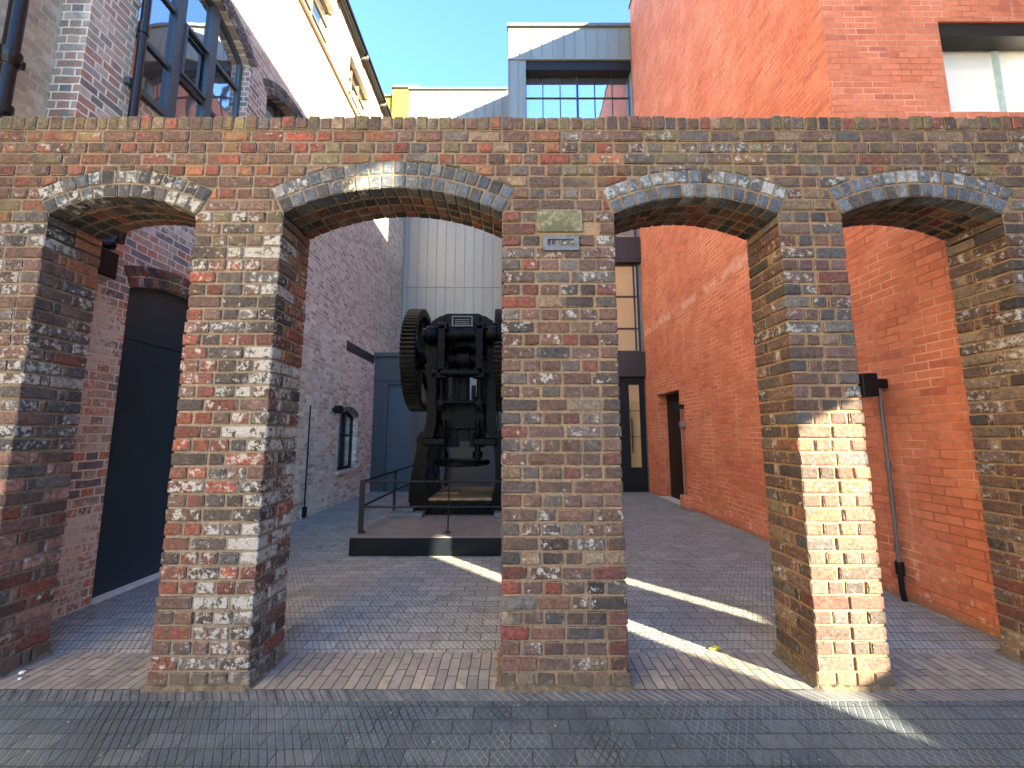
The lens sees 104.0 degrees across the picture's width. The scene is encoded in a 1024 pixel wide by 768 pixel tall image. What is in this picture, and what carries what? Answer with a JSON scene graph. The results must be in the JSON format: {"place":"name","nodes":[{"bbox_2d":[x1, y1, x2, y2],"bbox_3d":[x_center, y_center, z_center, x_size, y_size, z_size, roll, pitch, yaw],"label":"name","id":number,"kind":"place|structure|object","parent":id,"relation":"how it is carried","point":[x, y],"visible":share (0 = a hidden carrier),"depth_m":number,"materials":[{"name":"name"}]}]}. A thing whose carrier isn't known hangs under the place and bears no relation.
{"place":"outdoors","nodes":[
{"label":"outdoors","id":0,"kind":"place"},
{"bbox_2d":[384,85,419,118],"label":"yellow building","id":1,"kind":"structure","parent":0,"point":[397,100],"depth_m":19.90,"materials":[{"name":"yellow paint"}]},
{"bbox_2d":[349,0,629,93],"label":"sky","id":2,"kind":"structure","parent":0,"point":[424,43],"materials":[{"name":"blue"}]},
{"bbox_2d":[0,701,1023,767],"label":"street paving","id":3,"kind":"structure","parent":0,"point":[511,734],"depth_m":1.99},
{"bbox_2d":[0,653,1023,688],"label":"threshold paving","id":4,"kind":"structure","parent":0,"point":[479,671],"depth_m":2.52,"materials":[{"name":"brick"}]},
{"bbox_2d":[0,689,1023,700],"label":"paving edge course","id":5,"kind":"object","parent":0,"point":[499,695],"visible":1,"depth_m":2.29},
{"bbox_2d":[47,491,1003,652],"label":"courtyard paving","id":6,"kind":"structure","parent":0,"point":[696,582],"depth_m":3.57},
{"bbox_2d":[349,501,501,555],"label":"plinth","id":7,"kind":"structure","parent":6,"relation":"on","point":[469,535],"depth_m":4.93,"materials":[{"name":"metal"}]},
{"bbox_2d":[358,465,501,533],"bbox_3d":[-0.562,1.762,6.622,2.805,0.665,3.010,0,-7,0],"label":"railing","id":8,"kind":"object","parent":7,"relation":"on","point":[362,505],"visible":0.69,"depth_m":5.19,"materials":[{"name":"black metal"}]},
{"bbox_2d":[388,309,502,517],"bbox_3d":[-0.800,0.390,7.152,2.120,3.520,1.970,0,-7,0],"label":"power press","id":9,"kind":"object","parent":7,"relation":"on","point":[444,359],"visible":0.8,"depth_m":6.46,"materials":[{"name":"black metal"}]},
{"bbox_2d":[370,352,502,490],"bbox_3d":[-1.888,1.113,11.727,3.576,3.660,2.390,0,-7,0],"label":"clad porch","id":10,"kind":"object","parent":6,"relation":"on","point":[398,426],"visible":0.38,"depth_m":10.69,"materials":[{"name":"metal"}]},
{"bbox_2d":[385,385,412,490],"bbox_3d":[-2.960,1.415,10.672,0.680,2.800,0.050,0,-7,0],"label":"door","id":11,"kind":"structure","parent":10,"relation":"in","point":[399,427],"depth_m":10.64,"materials":[{"name":"blue paint"}]},
{"bbox_2d":[401,87,507,399],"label":"pale clad range","id":12,"kind":"structure","parent":6,"relation":"on","point":[451,267],"depth_m":13.65,"materials":[{"name":"metal"}]},
{"bbox_2d":[507,23,649,491],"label":"metal clad tower","id":13,"kind":"structure","parent":6,"relation":"on","point":[569,70],"depth_m":11.97,"materials":[{"name":"grey metal"}]},
{"bbox_2d":[526,61,630,118],"bbox_3d":[2.000,-7.169,11.745,3.120,4.900,0.290,0,-7,0],"label":"window","id":14,"kind":"structure","parent":13,"relation":"in","point":[554,89],"depth_m":12.01,"materials":[{"name":"blue glass"}]},
{"bbox_2d":[614,229,648,491],"bbox_3d":[2.930,-0.995,10.746,1.260,7.600,0.220,0,-7,0],"label":"glazed entrance bay","id":15,"kind":"object","parent":13,"relation":"attached to","point":[631,371],"visible":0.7,"depth_m":10.62,"materials":[{"name":"brown metal"}]},
{"bbox_2d":[614,229,635,236],"bbox_3d":[2.925,-4.400,11.241,1.150,0.720,0.064,0,-7,0],"label":"window","id":16,"kind":"structure","parent":15,"relation":"in","point":[635,229],"depth_m":11.20,"materials":[{"name":"grey metal"}]},
{"bbox_2d":[614,264,640,350],"bbox_3d":[2.925,-2.083,10.951,1.150,2.490,0.064,0,-7,0],"label":"window","id":17,"kind":"structure","parent":15,"relation":"in","point":[626,275],"depth_m":10.95,"materials":[{"name":"beige glass"}]},
{"bbox_2d":[618,377,648,491],"bbox_3d":[2.945,1.300,10.477,1.190,2.980,0.145,0,-7,0],"label":"door","id":18,"kind":"structure","parent":15,"relation":"in","point":[634,465],"depth_m":10.48,"materials":[{"name":"black glass"}]},
{"bbox_2d":[680,495,693,509],"bbox_3d":[3.500,2.357,7.969,0.140,0.260,0.280,0,-7,0],"label":"brick pier stub","id":19,"kind":"object","parent":6,"relation":"on","point":[686,502],"visible":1,"depth_m":7.84,"materials":[{"name":"red brick"}]},
{"bbox_2d":[709,645,721,650],"bbox_3d":[1.420,1.830,2.776,0.100,0.015,0.042,0,-7,0],"label":"fallen leaf","id":20,"kind":"object","parent":6,"relation":"on","point":[716,648],"visible":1,"depth_m":2.77,"materials":[{"name":"yellow plant"}]},
{"label":"ground","id":21,"kind":"structure","parent":0,"visible":0},
{"bbox_2d":[0,0,404,619],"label":"old brick building","id":22,"kind":"structure","parent":21,"relation":"on","point":[180,58],"depth_m":4.37,"materials":[{"name":"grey brick"}]},
{"bbox_2d":[97,247,118,279],"bbox_3d":[-3.600,-1.050,3.497,0.180,0.248,0.160,0,-7,0],"label":"wall light","id":23,"kind":"object","parent":22,"relation":"attached to","point":[108,267],"visible":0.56,"depth_m":3.49,"materials":[{"name":"black metal"}]},
{"bbox_2d":[89,288,188,604],"bbox_3d":[-3.720,0.511,4.330,0.140,3.020,1.320,0,-7,0],"label":"door","id":24,"kind":"structure","parent":22,"relation":"in","point":[131,535],"depth_m":4.06,"materials":[{"name":"black metal"}]},
{"bbox_2d":[123,0,242,118],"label":"window","id":25,"kind":"structure","parent":22,"relation":"in","point":[193,67],"depth_m":4.74,"materials":[{"name":"blue glass"}]},
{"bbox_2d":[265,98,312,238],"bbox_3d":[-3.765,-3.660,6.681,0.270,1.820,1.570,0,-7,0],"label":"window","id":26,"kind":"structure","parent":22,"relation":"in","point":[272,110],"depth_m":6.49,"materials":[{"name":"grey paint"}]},
{"bbox_2d":[303,0,335,67],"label":"window","id":27,"kind":"structure","parent":22,"relation":"in","point":[317,9],"depth_m":8.00,"materials":[{"name":"glass"}]},
{"bbox_2d":[332,406,343,413],"bbox_3d":[-3.590,0.530,8.268,0.200,0.160,0.140,0,-7,0],"label":"wall light","id":28,"kind":"object","parent":22,"relation":"attached to","point":[337,409],"visible":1,"depth_m":8.20,"materials":[{"name":"black metal"}]},
{"bbox_2d":[336,411,357,474],"bbox_3d":[-3.735,1.295,9.029,0.210,1.370,1.120,0,-7,0],"label":"window","id":29,"kind":"structure","parent":22,"relation":"in","point":[346,419],"depth_m":9.15,"materials":[{"name":"black glass"}]},
{"bbox_2d":[348,65,365,115],"bbox_3d":[-3.745,-6.931,9.735,0.230,1.170,1.420,0,-7,0],"label":"window","id":30,"kind":"structure","parent":22,"relation":"in","point":[357,98],"depth_m":9.85,"materials":[{"name":"glass"}]},
{"bbox_2d":[0,116,1023,693],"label":"brick arcade","id":31,"kind":"object","parent":21,"relation":"on","point":[554,204],"visible":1,"depth_m":2.69,"materials":[{"name":"brick"}]},
{"bbox_2d":[628,0,1023,639],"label":"red brick building","id":32,"kind":"structure","parent":21,"relation":"on","point":[822,58],"depth_m":4.68,"materials":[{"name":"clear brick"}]},
{"bbox_2d":[666,392,683,499],"bbox_3d":[3.820,1.397,9.001,0.040,2.420,1.270,0,-7,0],"label":"door","id":33,"kind":"structure","parent":32,"relation":"in","point":[674,431],"depth_m":9.24,"materials":[{"name":"metal"}]},
{"bbox_2d":[671,403,686,494],"bbox_3d":[3.456,1.451,8.163,0.228,2.127,0.128,0,-7,0],"label":"flood light","id":34,"kind":"object","parent":32,"relation":"attached to","point":[676,407],"visible":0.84,"depth_m":8.21,"materials":[{"name":"black metal"}]},
{"bbox_2d":[679,421,685,426],"bbox_3d":[3.520,0.826,8.221,0.100,0.120,0.120,0,-7,0],"label":"junction box","id":35,"kind":"object","parent":32,"relation":"attached to","point":[682,423],"visible":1,"depth_m":8.17,"materials":[{"name":"metal"}]},
{"bbox_2d":[858,373,907,601],"bbox_3d":[3.428,0.929,3.713,0.285,2.062,0.160,0,-7,0],"label":"flood light","id":36,"kind":"object","parent":32,"relation":"attached to","point":[871,384],"visible":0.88,"depth_m":3.73,"materials":[{"name":"black metal"}]},
{"bbox_2d":[938,23,1023,111],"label":"window","id":37,"kind":"structure","parent":32,"relation":"in","point":[984,62],"depth_m":4.72,"materials":[{"name":"white glass"}]}
]}

